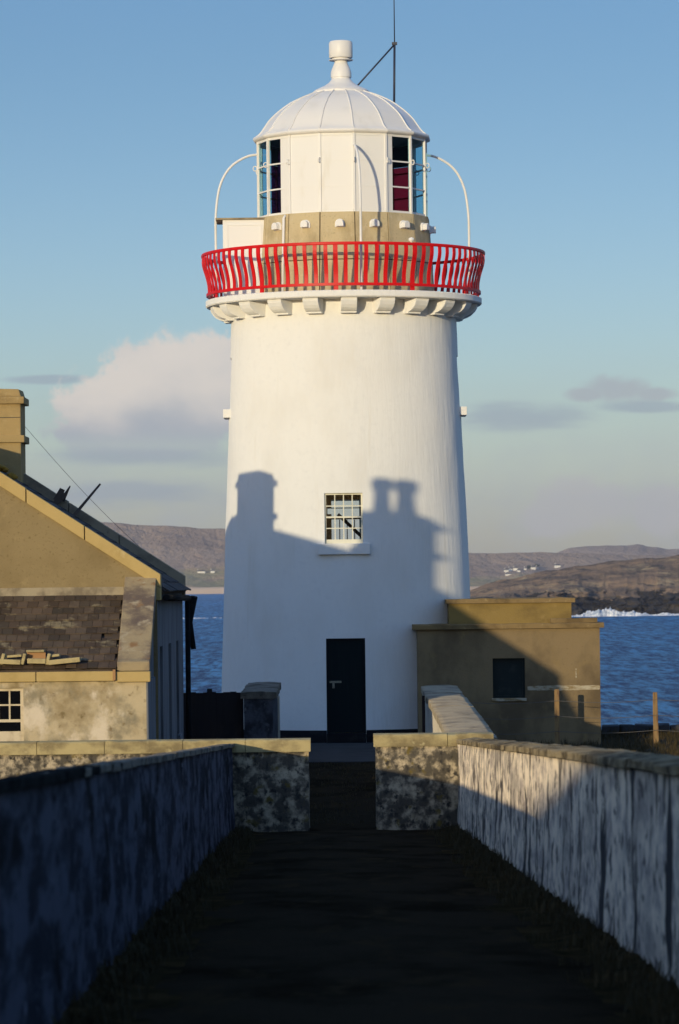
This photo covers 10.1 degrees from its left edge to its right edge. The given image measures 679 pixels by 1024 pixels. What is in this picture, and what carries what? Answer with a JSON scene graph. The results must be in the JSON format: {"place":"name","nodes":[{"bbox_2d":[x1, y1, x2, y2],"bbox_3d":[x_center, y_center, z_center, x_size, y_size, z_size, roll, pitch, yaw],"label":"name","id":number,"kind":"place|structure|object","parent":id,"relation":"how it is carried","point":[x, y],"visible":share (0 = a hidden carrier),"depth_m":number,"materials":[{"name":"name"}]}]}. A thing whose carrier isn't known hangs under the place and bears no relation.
{"place":"outdoors","nodes":[
{"label":"outdoors","id":0,"kind":"place"},
{"bbox_2d":[0,0,678,552],"label":"sky","id":1,"kind":"structure","parent":0,"point":[122,122],"materials":[{"name":"blue"}]},
{"bbox_2d":[309,742,374,762],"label":"pavement","id":2,"kind":"structure","parent":0,"point":[340,752],"depth_m":79.09,"materials":[{"name":"concrete"}]},
{"bbox_2d":[278,696,279,737],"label":"gate post","id":3,"kind":"object","parent":2,"relation":"on","point":[278,716],"visible":0.64,"depth_m":76.44,"materials":[{"name":"white paint"}]},
{"bbox_2d":[422,696,424,732],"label":"gate post","id":4,"kind":"object","parent":2,"relation":"on","point":[423,714],"visible":0.64,"depth_m":76.44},
{"bbox_2d":[309,761,375,829],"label":"footpath","id":5,"kind":"structure","parent":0,"point":[319,797],"depth_m":66.08,"materials":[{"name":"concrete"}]},
{"bbox_2d":[58,825,678,1023],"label":"path","id":6,"kind":"structure","parent":0,"point":[356,926],"depth_m":26.78,"materials":[{"name":"grey asphalt"}]},
{"bbox_2d":[101,522,669,593],"bbox_3d":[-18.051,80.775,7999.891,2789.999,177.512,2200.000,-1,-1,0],"label":"hills","id":7,"kind":"structure","parent":0,"point":[188,552],"depth_m":7878.39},
{"bbox_2d":[182,594,678,729],"bbox_3d":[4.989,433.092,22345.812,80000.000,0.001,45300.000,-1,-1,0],"label":"sea","id":8,"kind":"structure","parent":0,"point":[639,659],"depth_m":767.41,"materials":[{"name":"liquid"}]},
{"bbox_2d":[571,607,678,616],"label":"surf","id":9,"kind":"structure","parent":8,"relation":"on","point":[604,612],"depth_m":1721.15,"materials":[{"name":"liquid"}]},
{"bbox_2d":[310,734,678,829],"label":"ground","id":10,"kind":"structure","parent":0,"point":[664,740],"depth_m":83.52,"materials":[{"name":"brown soil"}]},
{"bbox_2d":[0,389,197,740],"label":"keepers house","id":11,"kind":"structure","parent":10,"relation":"on","point":[91,627],"depth_m":63.22,"materials":[{"name":"beige paint"}]},
{"bbox_2d":[0,688,23,740],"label":"window","id":12,"kind":"structure","parent":11,"relation":"in","point":[11,699],"depth_m":61.03,"materials":[{"name":"white wood"}]},
{"bbox_2d":[26,428,134,542],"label":"cable","id":13,"kind":"object","parent":11,"relation":"attached to","point":[79,487],"visible":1,"depth_m":73.92,"materials":[{"name":"black plastic"}]},
{"bbox_2d":[177,733,182,738],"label":"window","id":14,"kind":"structure","parent":11,"relation":"in","point":[180,735],"depth_m":70.89,"materials":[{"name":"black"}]},
{"bbox_2d":[0,743,234,1023],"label":"path wall","id":15,"kind":"structure","parent":10,"relation":"on","point":[98,860],"depth_m":22.91,"materials":[{"name":"white paint"}]},
{"bbox_2d":[0,738,310,831],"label":"cross wall","id":16,"kind":"structure","parent":10,"relation":"on","point":[271,785],"depth_m":59.13,"materials":[{"name":"grey stone"}]},
{"bbox_2d":[183,689,243,738],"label":"yard gate","id":17,"kind":"structure","parent":10,"relation":"on","point":[214,715],"depth_m":75.24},
{"bbox_2d":[240,682,280,738],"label":"pillar","id":18,"kind":"structure","parent":10,"relation":"on","point":[260,709],"depth_m":74.94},
{"bbox_2d":[201,40,484,742],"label":"lighthouse","id":19,"kind":"object","parent":10,"relation":"on","point":[336,310],"visible":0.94,"depth_m":84.86,"materials":[{"name":"paint"}]},
{"bbox_2d":[223,409,230,419],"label":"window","id":20,"kind":"structure","parent":19,"relation":"in","point":[226,412],"depth_m":86.54,"materials":[{"name":"paint"}]},
{"bbox_2d":[326,499,360,538],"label":"window","id":21,"kind":"structure","parent":19,"relation":"in","point":[359,500],"depth_m":89.58,"materials":[{"name":"paint"}]},
{"bbox_2d":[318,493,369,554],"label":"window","id":22,"kind":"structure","parent":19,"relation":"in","point":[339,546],"depth_m":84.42,"materials":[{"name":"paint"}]},
{"bbox_2d":[326,638,365,732],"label":"door","id":23,"kind":"structure","parent":19,"relation":"in","point":[345,657],"depth_m":84.21,"materials":[{"name":"paint"}]},
{"bbox_2d":[357,0,396,101],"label":"antenna mast","id":24,"kind":"object","parent":19,"relation":"on","point":[394,43],"visible":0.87,"depth_m":87.68,"materials":[{"name":"grey metal"}]},
{"bbox_2d":[459,406,466,416],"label":"window","id":25,"kind":"structure","parent":19,"relation":"in","point":[462,410],"depth_m":86.54,"materials":[{"name":"paint"}]},
{"bbox_2d":[47,726,678,1023],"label":"grass","id":26,"kind":"structure","parent":10,"relation":"on","point":[234,840],"depth_m":29.34,"materials":[{"name":"green plant"}]},
{"bbox_2d":[373,732,493,829],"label":"cross wall","id":27,"kind":"structure","parent":10,"relation":"on","point":[417,779],"depth_m":59.13,"materials":[{"name":"grey stone"}]},
{"bbox_2d":[421,685,496,738],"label":"yard wall","id":28,"kind":"structure","parent":10,"relation":"on","point":[450,709],"depth_m":70.05,"materials":[{"name":"white paint"}]},
{"bbox_2d":[412,597,603,744],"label":"annex","id":29,"kind":"object","parent":10,"relation":"on","point":[526,651],"visible":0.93,"depth_m":83.55,"materials":[{"name":"beige paint"}]},
{"bbox_2d":[492,658,526,700],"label":"window","id":30,"kind":"structure","parent":29,"relation":"in","point":[508,673],"depth_m":83.70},
{"bbox_2d":[456,737,678,986],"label":"path wall","id":31,"kind":"structure","parent":10,"relation":"on","point":[591,832],"depth_m":29.52,"materials":[{"name":"white paint"}]},
{"bbox_2d":[463,689,678,746],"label":"wire fence","id":32,"kind":"object","parent":10,"relation":"on","point":[557,716],"visible":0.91,"depth_m":81.88,"materials":[{"name":"brown"}]},
{"bbox_2d":[602,723,678,733],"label":"stone wall","id":33,"kind":"structure","parent":10,"relation":"on","point":[661,726],"depth_m":89.02,"materials":[{"name":"grey stone"}]},
{"bbox_2d":[470,555,678,615],"bbox_3d":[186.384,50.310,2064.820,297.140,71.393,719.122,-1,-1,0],"label":"headland","id":34,"kind":"structure","parent":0,"point":[646,585],"depth_m":1831.54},
{"bbox_2d":[558,544,678,555],"bbox_3d":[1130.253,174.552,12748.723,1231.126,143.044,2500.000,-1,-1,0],"label":"mountain","id":35,"kind":"structure","parent":0,"point":[637,549],"depth_m":12683.17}
]}

